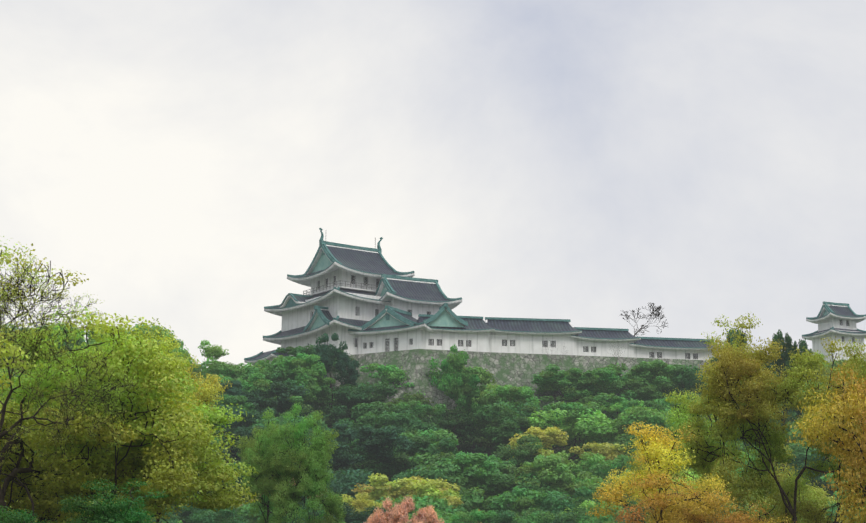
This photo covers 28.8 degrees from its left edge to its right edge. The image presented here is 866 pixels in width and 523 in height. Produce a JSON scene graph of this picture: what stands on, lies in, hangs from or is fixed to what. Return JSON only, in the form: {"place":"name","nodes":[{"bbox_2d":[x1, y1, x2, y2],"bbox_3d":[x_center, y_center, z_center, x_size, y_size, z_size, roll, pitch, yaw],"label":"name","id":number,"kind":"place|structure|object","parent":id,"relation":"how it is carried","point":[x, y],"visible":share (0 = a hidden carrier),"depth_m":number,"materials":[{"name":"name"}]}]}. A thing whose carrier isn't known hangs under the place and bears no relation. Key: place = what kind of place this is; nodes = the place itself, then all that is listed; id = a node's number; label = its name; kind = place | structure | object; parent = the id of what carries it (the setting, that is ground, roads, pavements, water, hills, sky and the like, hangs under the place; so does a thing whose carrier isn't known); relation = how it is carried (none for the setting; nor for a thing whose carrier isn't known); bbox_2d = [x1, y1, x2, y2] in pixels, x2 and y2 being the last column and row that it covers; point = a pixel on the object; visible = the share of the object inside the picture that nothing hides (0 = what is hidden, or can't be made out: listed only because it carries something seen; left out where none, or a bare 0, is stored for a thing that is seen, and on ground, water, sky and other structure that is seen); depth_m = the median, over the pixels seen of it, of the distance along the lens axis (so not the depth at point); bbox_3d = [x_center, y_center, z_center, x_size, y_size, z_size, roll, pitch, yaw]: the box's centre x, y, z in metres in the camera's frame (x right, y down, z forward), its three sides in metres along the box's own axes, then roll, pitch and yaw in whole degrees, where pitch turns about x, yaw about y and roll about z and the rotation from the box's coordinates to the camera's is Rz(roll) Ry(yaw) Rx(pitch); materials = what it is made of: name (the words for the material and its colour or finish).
{"place":"outdoors","nodes":[
{"label":"outdoors","id":0,"kind":"place"},
{"bbox_2d":[2,396,749,522],"bbox_3d":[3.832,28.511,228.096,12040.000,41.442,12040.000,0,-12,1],"label":"ground","id":1,"kind":"structure","parent":0,"point":[484,453],"depth_m":302.59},
{"bbox_2d":[0,327,83,371],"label":"tree","id":2,"kind":"object","parent":1,"relation":"on","point":[80,342],"visible":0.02,"depth_m":289.38,"materials":[{"name":"green plant"}]},
{"bbox_2d":[0,478,170,522],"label":"tree","id":3,"kind":"object","parent":1,"relation":"on","point":[109,513],"visible":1,"depth_m":32.55,"materials":[{"name":"green plant"}]},
{"bbox_2d":[0,310,209,522],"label":"sprawling tree","id":4,"kind":"object","parent":1,"relation":"on","point":[7,480],"visible":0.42,"depth_m":40.19,"materials":[{"name":"green plant"}]},
{"bbox_2d":[20,330,231,522],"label":"leafy tree","id":5,"kind":"object","parent":1,"relation":"on","point":[208,391],"visible":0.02,"depth_m":56.13,"materials":[{"name":"green plant"}]},
{"bbox_2d":[0,236,258,522],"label":"old tree","id":6,"kind":"object","parent":1,"relation":"on","point":[164,371],"visible":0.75,"depth_m":40.88,"materials":[{"name":"green plant"}]},
{"bbox_2d":[0,254,144,473],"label":"tree twigs","id":7,"kind":"object","parent":6,"relation":"attached to","point":[7,298],"visible":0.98,"depth_m":37.76,"materials":[{"name":"green plant"}]},
{"bbox_2d":[119,494,203,522],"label":"tree","id":8,"kind":"object","parent":1,"relation":"on","point":[183,514],"visible":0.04,"depth_m":212.87,"materials":[{"name":"green plant"}]},
{"bbox_2d":[165,340,228,378],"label":"tree","id":9,"kind":"object","parent":1,"relation":"on","point":[213,354],"visible":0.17,"depth_m":284.23,"materials":[{"name":"green plant"}]},
{"bbox_2d":[162,495,254,522],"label":"tree","id":10,"kind":"object","parent":1,"relation":"on","point":[173,518],"visible":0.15,"depth_m":191.06,"materials":[{"name":"green plant"}]},
{"bbox_2d":[187,508,248,522],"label":"tree","id":11,"kind":"object","parent":1,"relation":"on","point":[212,516],"visible":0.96,"depth_m":178.34,"materials":[{"name":"green plant"}]},
{"bbox_2d":[203,394,259,462],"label":"tree","id":12,"kind":"object","parent":1,"relation":"on","point":[234,401],"visible":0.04,"depth_m":258.06,"materials":[{"name":"green plant"}]},
{"bbox_2d":[194,361,269,387],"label":"tree","id":13,"kind":"object","parent":1,"relation":"on","point":[228,370],"visible":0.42,"depth_m":277.71,"materials":[{"name":"green plant"}]},
{"bbox_2d":[209,404,279,473],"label":"tree","id":14,"kind":"object","parent":1,"relation":"on","point":[236,424],"visible":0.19,"depth_m":254.55,"materials":[{"name":"green plant"}]},
{"bbox_2d":[198,425,291,478],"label":"tree","id":15,"kind":"object","parent":1,"relation":"on","point":[244,432],"visible":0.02,"depth_m":239.85,"materials":[{"name":"green plant"}]},
{"bbox_2d":[206,502,294,522],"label":"tree","id":16,"kind":"object","parent":1,"relation":"on","point":[243,510],"visible":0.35,"depth_m":202.04,"materials":[{"name":"green plant"}]},
{"bbox_2d":[185,372,320,462],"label":"tree","id":17,"kind":"object","parent":1,"relation":"on","point":[251,383],"visible":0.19,"depth_m":268.58,"materials":[{"name":"green plant"}]},
{"bbox_2d":[215,379,328,432],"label":"tree","id":18,"kind":"object","parent":1,"relation":"on","point":[259,400],"visible":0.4,"depth_m":267.75,"materials":[{"name":"green plant"}]},
{"bbox_2d":[240,352,335,402],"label":"tree","id":19,"kind":"object","parent":1,"relation":"on","point":[311,372],"visible":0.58,"depth_m":278.53,"materials":[{"name":"green plant"}]},
{"bbox_2d":[251,414,327,436],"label":"tree","id":20,"kind":"object","parent":1,"relation":"on","point":[280,419],"visible":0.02,"depth_m":251.89,"materials":[{"name":"green plant"}]},
{"bbox_2d":[235,402,345,522],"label":"tree","id":21,"kind":"object","parent":1,"relation":"on","point":[280,493],"visible":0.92,"depth_m":82.50,"materials":[{"name":"green plant"}]},
{"bbox_2d":[244,367,346,424],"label":"tree","id":22,"kind":"object","parent":1,"relation":"on","point":[283,375],"visible":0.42,"depth_m":279.96,"materials":[{"name":"green plant"}]},
{"bbox_2d":[268,344,356,389],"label":"tree","id":23,"kind":"object","parent":1,"relation":"on","point":[290,350],"visible":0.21,"depth_m":293.73,"materials":[{"name":"green plant"}]},
{"bbox_2d":[283,432,357,482],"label":"tree","id":24,"kind":"object","parent":1,"relation":"on","point":[334,460],"visible":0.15,"depth_m":242.05,"materials":[{"name":"green plant"}]},
{"bbox_2d":[313,333,360,428],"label":"dark tree","id":25,"kind":"object","parent":1,"relation":"on","point":[346,366],"visible":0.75,"depth_m":287.59,"materials":[{"name":"green plant"}]},
{"bbox_2d":[304,502,390,522],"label":"tree","id":26,"kind":"object","parent":1,"relation":"on","point":[356,517],"visible":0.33,"depth_m":182.88,"materials":[{"name":"green plant"}]},
{"bbox_2d":[324,468,379,505],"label":"tree","id":27,"kind":"object","parent":1,"relation":"on","point":[345,483],"visible":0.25,"depth_m":227.03,"materials":[{"name":"green plant"}]},
{"bbox_2d":[326,492,381,516],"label":"tree","id":28,"kind":"object","parent":1,"relation":"on","point":[358,504],"visible":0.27,"depth_m":200.57,"materials":[{"name":"yellow plant"}]},
{"bbox_2d":[327,381,397,428],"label":"tree","id":29,"kind":"object","parent":1,"relation":"on","point":[348,396],"visible":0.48,"depth_m":283.79,"materials":[{"name":"green plant"}]},
{"bbox_2d":[323,421,418,477],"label":"tree","id":30,"kind":"object","parent":1,"relation":"on","point":[376,441],"visible":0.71,"depth_m":244.13,"materials":[{"name":"green plant"}]},
{"bbox_2d":[321,363,425,407],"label":"tree","id":31,"kind":"object","parent":1,"relation":"on","point":[394,374],"visible":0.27,"depth_m":294.94,"materials":[{"name":"green plant"}]},
{"bbox_2d":[338,401,451,477],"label":"tree","id":32,"kind":"object","parent":1,"relation":"on","point":[406,422],"visible":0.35,"depth_m":262.32,"materials":[{"name":"green plant"}]},
{"bbox_2d":[363,496,444,522],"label":"pink tree","id":33,"kind":"object","parent":1,"relation":"on","point":[398,513],"visible":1,"depth_m":137.63,"materials":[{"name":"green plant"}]},
{"bbox_2d":[338,435,475,502],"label":"tree","id":34,"kind":"object","parent":1,"relation":"on","point":[421,443],"visible":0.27,"depth_m":250.17,"materials":[{"name":"green plant"}]},
{"bbox_2d":[369,494,458,519],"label":"tree","id":35,"kind":"object","parent":1,"relation":"on","point":[438,504],"visible":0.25,"depth_m":204.71,"materials":[{"name":"green plant"}]},
{"bbox_2d":[351,473,481,522],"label":"tree","id":36,"kind":"object","parent":1,"relation":"on","point":[394,489],"visible":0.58,"depth_m":214.84,"materials":[{"name":"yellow plant"}]},
{"bbox_2d":[375,428,457,481],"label":"tree","id":37,"kind":"object","parent":1,"relation":"on","point":[435,435],"visible":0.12,"depth_m":255.61,"materials":[{"name":"green plant"}]},
{"bbox_2d":[391,465,450,481],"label":"tree","id":38,"kind":"object","parent":1,"relation":"on","point":[407,474],"visible":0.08,"depth_m":226.75,"materials":[{"name":"green plant"}]},
{"bbox_2d":[376,400,472,457],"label":"tree","id":39,"kind":"object","parent":1,"relation":"on","point":[422,411],"visible":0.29,"depth_m":277.71,"materials":[{"name":"green plant"}]},
{"bbox_2d":[390,366,501,451],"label":"tree","id":40,"kind":"object","parent":1,"relation":"on","point":[485,377],"visible":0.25,"depth_m":291.00,"materials":[{"name":"green plant"}]},
{"bbox_2d":[427,345,487,455],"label":"tree","id":41,"kind":"object","parent":1,"relation":"on","point":[463,390],"visible":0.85,"depth_m":271.90,"materials":[{"name":"green plant"}]},
{"bbox_2d":[422,408,497,452],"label":"tree","id":42,"kind":"object","parent":1,"relation":"on","point":[453,420],"visible":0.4,"depth_m":272.10,"materials":[{"name":"green plant"}]},
{"bbox_2d":[409,452,518,506],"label":"tree","id":43,"kind":"object","parent":1,"relation":"on","point":[503,467],"visible":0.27,"depth_m":231.33,"materials":[{"name":"green plant"}]},
{"bbox_2d":[451,509,496,522],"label":"tree","id":44,"kind":"object","parent":1,"relation":"on","point":[478,515],"visible":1,"depth_m":171.46,"materials":[{"name":"green plant"}]},
{"bbox_2d":[438,451,515,496],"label":"tree","id":45,"kind":"object","parent":1,"relation":"on","point":[468,461],"visible":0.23,"depth_m":231.25,"materials":[{"name":"green plant"}]},
{"bbox_2d":[450,486,544,522],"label":"tree","id":46,"kind":"object","parent":1,"relation":"on","point":[522,499],"visible":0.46,"depth_m":213.09,"materials":[{"name":"green plant"}]},
{"bbox_2d":[457,385,545,473],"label":"tree","id":47,"kind":"object","parent":1,"relation":"on","point":[523,394],"visible":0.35,"depth_m":277.73,"materials":[{"name":"green plant"}]},
{"bbox_2d":[466,471,560,511],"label":"tree","id":48,"kind":"object","parent":1,"relation":"on","point":[483,485],"visible":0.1,"depth_m":229.99,"materials":[{"name":"green plant"}]},
{"bbox_2d":[472,401,554,460],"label":"tree","id":49,"kind":"object","parent":1,"relation":"on","point":[490,413],"visible":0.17,"depth_m":271.25,"materials":[{"name":"green plant"}]},
{"bbox_2d":[473,404,558,472],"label":"tree","id":50,"kind":"object","parent":1,"relation":"on","point":[503,429],"visible":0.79,"depth_m":263.86,"materials":[{"name":"green plant"}]},
{"bbox_2d":[489,507,564,522],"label":"tree","id":51,"kind":"object","parent":1,"relation":"on","point":[505,516],"visible":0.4,"depth_m":193.49,"materials":[{"name":"green plant"}]},
{"bbox_2d":[491,434,572,475],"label":"tree","id":52,"kind":"object","parent":1,"relation":"on","point":[526,452],"visible":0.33,"depth_m":246.95,"materials":[{"name":"green plant"}]},
{"bbox_2d":[509,508,575,522],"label":"tree","id":53,"kind":"object","parent":1,"relation":"on","point":[545,517],"visible":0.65,"depth_m":190.84,"materials":[{"name":"green plant"}]},
{"bbox_2d":[261,349,829,420],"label":"stone base","id":54,"kind":"object","parent":1,"relation":"on","point":[516,369],"visible":0.16,"depth_m":300.00,"materials":[{"name":"stone"}]},
{"bbox_2d":[281,292,384,355],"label":"castle wall","id":55,"kind":"structure","parent":54,"relation":"on","point":[340,306],"depth_m":307.55,"materials":[{"name":"paint"}]},
{"bbox_2d":[263,318,368,344],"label":"keep roof tiles","id":56,"kind":"object","parent":55,"relation":"on","point":[359,323],"visible":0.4,"depth_m":307.59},
{"bbox_2d":[303,305,330,330],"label":"gable","id":57,"kind":"structure","parent":56,"relation":"on","point":[321,319],"depth_m":305.75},
{"bbox_2d":[264,288,390,315],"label":"keep roof tiles","id":58,"kind":"object","parent":55,"relation":"on","point":[332,293],"visible":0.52,"depth_m":309.04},
{"bbox_2d":[311,269,380,293],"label":"wall","id":59,"kind":"structure","parent":58,"relation":"on","point":[338,275],"depth_m":314.09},
{"bbox_2d":[303,280,377,295],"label":"balcony","id":60,"kind":"structure","parent":59,"relation":"attached to","point":[351,288],"depth_m":312.71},
{"bbox_2d":[287,244,414,286],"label":"keep roof tiles","id":61,"kind":"object","parent":59,"relation":"on","point":[370,262],"visible":0.46,"depth_m":316.74,"materials":[{"name":"tile"}]},
{"bbox_2d":[287,228,414,277],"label":"roof","id":62,"kind":"structure","parent":61,"relation":"on","point":[324,262],"depth_m":317.23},
{"bbox_2d":[358,328,423,353],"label":"wall","id":63,"kind":"structure","parent":54,"relation":"on","point":[398,341],"depth_m":301.56,"materials":[{"name":"paint"}]},
{"bbox_2d":[348,309,434,335],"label":"gate roof tiles","id":64,"kind":"object","parent":63,"relation":"on","point":[424,326],"visible":0.33,"depth_m":301.72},
{"bbox_2d":[348,305,430,331],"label":"gable roof","id":65,"kind":"structure","parent":64,"relation":"on","point":[387,320],"depth_m":302.14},
{"bbox_2d":[385,298,441,319],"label":"wall","id":66,"kind":"structure","parent":54,"relation":"on","point":[415,309],"depth_m":309.64,"materials":[{"name":"paint"}]},
{"bbox_2d":[376,277,461,309],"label":"keep roof tiles","id":67,"kind":"object","parent":66,"relation":"on","point":[419,290],"visible":0.42,"depth_m":311.86,"materials":[{"name":"tile"}]},
{"bbox_2d":[375,274,461,301],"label":"roof","id":68,"kind":"structure","parent":67,"relation":"on","point":[387,285],"depth_m":312.52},
{"bbox_2d":[424,330,487,351],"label":"wall","id":69,"kind":"structure","parent":54,"relation":"on","point":[461,341],"depth_m":301.13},
{"bbox_2d":[417,317,494,333],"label":"gallery roof tiles","id":70,"kind":"object","parent":69,"relation":"on","point":[474,325],"visible":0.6,"depth_m":302.41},
{"bbox_2d":[423,303,467,326],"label":"gable","id":71,"kind":"structure","parent":70,"relation":"on","point":[442,317],"depth_m":300.55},
{"bbox_2d":[488,332,575,354],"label":"wall","id":72,"kind":"structure","parent":54,"relation":"on","point":[516,343],"depth_m":305.14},
{"bbox_2d":[484,319,581,334],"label":"gallery roof tiles","id":73,"kind":"object","parent":72,"relation":"on","point":[530,327],"visible":0.56,"depth_m":306.84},
{"bbox_2d":[485,317,581,332],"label":"roof trim","id":74,"kind":"structure","parent":73,"relation":"on","point":[526,319],"depth_m":308.17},
{"bbox_2d":[575,338,633,357],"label":"wall","id":75,"kind":"structure","parent":54,"relation":"on","point":[592,348],"depth_m":307.95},
{"bbox_2d":[571,329,640,341],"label":"gallery roof tiles","id":76,"kind":"object","parent":75,"relation":"on","point":[615,335],"visible":0.52,"depth_m":309.25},
{"bbox_2d":[619,302,667,336],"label":"bare tree","id":77,"kind":"object","parent":54,"relation":"on","point":[657,310],"visible":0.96,"depth_m":322.04,"materials":[{"name":"brown plant"}]},
{"bbox_2d":[634,346,718,359],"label":"wall","id":78,"kind":"structure","parent":54,"relation":"on","point":[640,352],"depth_m":311.07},
{"bbox_2d":[629,339,720,349],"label":"gallery roof tiles","id":79,"kind":"object","parent":78,"relation":"on","point":[668,344],"visible":0.35,"depth_m":311.90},
{"bbox_2d":[629,337,715,347],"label":"roof trim","id":80,"kind":"structure","parent":79,"relation":"on","point":[662,338],"depth_m":313.06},
{"bbox_2d":[812,330,864,363],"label":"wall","id":81,"kind":"structure","parent":54,"relation":"on","point":[816,344],"depth_m":318.84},
{"bbox_2d":[802,328,865,339],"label":"turret roof tiles","id":82,"kind":"object","parent":81,"relation":"on","point":[808,337],"visible":0.44,"depth_m":319.05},
{"bbox_2d":[818,317,856,331],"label":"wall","id":83,"kind":"structure","parent":81,"relation":"on","point":[831,322],"depth_m":320.42,"materials":[{"name":"paint"}]},
{"bbox_2d":[806,304,865,323],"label":"turret top roof tiles","id":84,"kind":"object","parent":83,"relation":"on","point":[842,311],"visible":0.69,"depth_m":321.29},
{"bbox_2d":[806,301,865,319],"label":"roof trim","id":85,"kind":"structure","parent":84,"relation":"on","point":[827,308],"depth_m":322.13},
{"bbox_2d":[511,454,583,507],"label":"tree","id":86,"kind":"object","parent":1,"relation":"on","point":[549,474],"visible":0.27,"depth_m":229.90,"materials":[{"name":"green plant"}]},
{"bbox_2d":[500,426,627,497],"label":"tree","id":87,"kind":"object","parent":1,"relation":"on","point":[555,435],"visible":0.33,"depth_m":250.52,"materials":[{"name":"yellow plant"}]},
{"bbox_2d":[533,450,605,496],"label":"tree","id":88,"kind":"object","parent":1,"relation":"on","point":[580,470],"visible":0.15,"depth_m":241.84,"materials":[{"name":"green plant"}]},
{"bbox_2d":[521,364,624,448],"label":"tree","id":89,"kind":"object","parent":1,"relation":"on","point":[546,378],"visible":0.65,"depth_m":291.04,"materials":[{"name":"green plant"}]},
{"bbox_2d":[518,393,627,433],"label":"tree","id":90,"kind":"object","parent":1,"relation":"on","point":[601,399],"visible":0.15,"depth_m":280.29,"materials":[{"name":"green plant"}]},
{"bbox_2d":[526,408,620,496],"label":"tree","id":91,"kind":"object","parent":1,"relation":"on","point":[586,428],"visible":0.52,"depth_m":263.81,"materials":[{"name":"green plant"}]},
{"bbox_2d":[542,401,612,477],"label":"tree","id":92,"kind":"object","parent":1,"relation":"on","point":[569,407],"visible":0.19,"depth_m":266.02,"materials":[{"name":"green plant"}]},
{"bbox_2d":[529,486,633,513],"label":"tree","id":93,"kind":"object","parent":1,"relation":"on","point":[555,502],"visible":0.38,"depth_m":208.28,"materials":[{"name":"green plant"}]},
{"bbox_2d":[563,505,610,522],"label":"tree","id":94,"kind":"object","parent":1,"relation":"on","point":[580,515],"visible":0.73,"depth_m":182.49,"materials":[{"name":"green plant"}]},
{"bbox_2d":[560,500,625,520],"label":"tree","id":95,"kind":"object","parent":1,"relation":"on","point":[589,504],"visible":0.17,"depth_m":203.10,"materials":[{"name":"green plant"}]},
{"bbox_2d":[579,474,639,501],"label":"tree","id":96,"kind":"object","parent":1,"relation":"on","point":[591,485],"visible":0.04,"depth_m":221.58,"materials":[{"name":"green plant"}]},
{"bbox_2d":[552,359,675,413],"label":"tree","id":97,"kind":"object","parent":1,"relation":"on","point":[641,375],"visible":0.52,"depth_m":291.17,"materials":[{"name":"green plant"}]},
{"bbox_2d":[586,454,693,478],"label":"tree","id":98,"kind":"object","parent":1,"relation":"on","point":[603,468],"visible":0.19,"depth_m":239.25,"materials":[{"name":"green plant"}]},
{"bbox_2d":[606,405,681,468],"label":"tree","id":99,"kind":"object","parent":1,"relation":"on","point":[651,416],"visible":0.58,"depth_m":259.76,"materials":[{"name":"green plant"}]},
{"bbox_2d":[638,364,709,454],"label":"tree","id":100,"kind":"object","parent":1,"relation":"on","point":[683,378],"visible":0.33,"depth_m":290.43,"materials":[{"name":"green plant"}]},
{"bbox_2d":[643,400,704,451],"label":"tree","id":101,"kind":"object","parent":1,"relation":"on","point":[654,405],"visible":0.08,"depth_m":270.39,"materials":[{"name":"green plant"}]},
{"bbox_2d":[585,421,796,522],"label":"autumn tree","id":102,"kind":"object","parent":1,"relation":"on","point":[664,501],"visible":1,"depth_m":46.67,"materials":[{"name":"yellow plant"}]},
{"bbox_2d":[616,388,832,522],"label":"olive tree","id":103,"kind":"object","parent":1,"relation":"on","point":[678,419],"visible":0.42,"depth_m":63.18,"materials":[{"name":"green plant"}]},
{"bbox_2d":[676,313,865,522],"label":"tree","id":104,"kind":"object","parent":1,"relation":"on","point":[733,374],"visible":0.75,"depth_m":50.82,"materials":[{"name":"green plant"}]},
{"bbox_2d":[765,329,807,469],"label":"dark tree","id":105,"kind":"object","parent":1,"relation":"on","point":[786,344],"visible":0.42,"depth_m":209.19,"materials":[{"name":"green plant"}]},
{"bbox_2d":[770,452,837,499],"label":"tree","id":106,"kind":"object","parent":1,"relation":"on","point":[817,478],"visible":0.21,"depth_m":230.60,"materials":[{"name":"green plant"}]},
{"bbox_2d":[775,442,844,496],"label":"tree","id":107,"kind":"object","parent":1,"relation":"on","point":[795,448],"visible":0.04,"depth_m":237.39,"materials":[{"name":"green plant"}]},
{"bbox_2d":[786,362,865,522],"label":"tree","id":108,"kind":"object","parent":1,"relation":"on","point":[856,447],"visible":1,"depth_m":37.11,"materials":[{"name":"yellow plant"}]},
{"bbox_2d":[0,0,865,367],"label":"sky","id":109,"kind":"structure","parent":0,"point":[587,163],"materials":[{"name":"white"}]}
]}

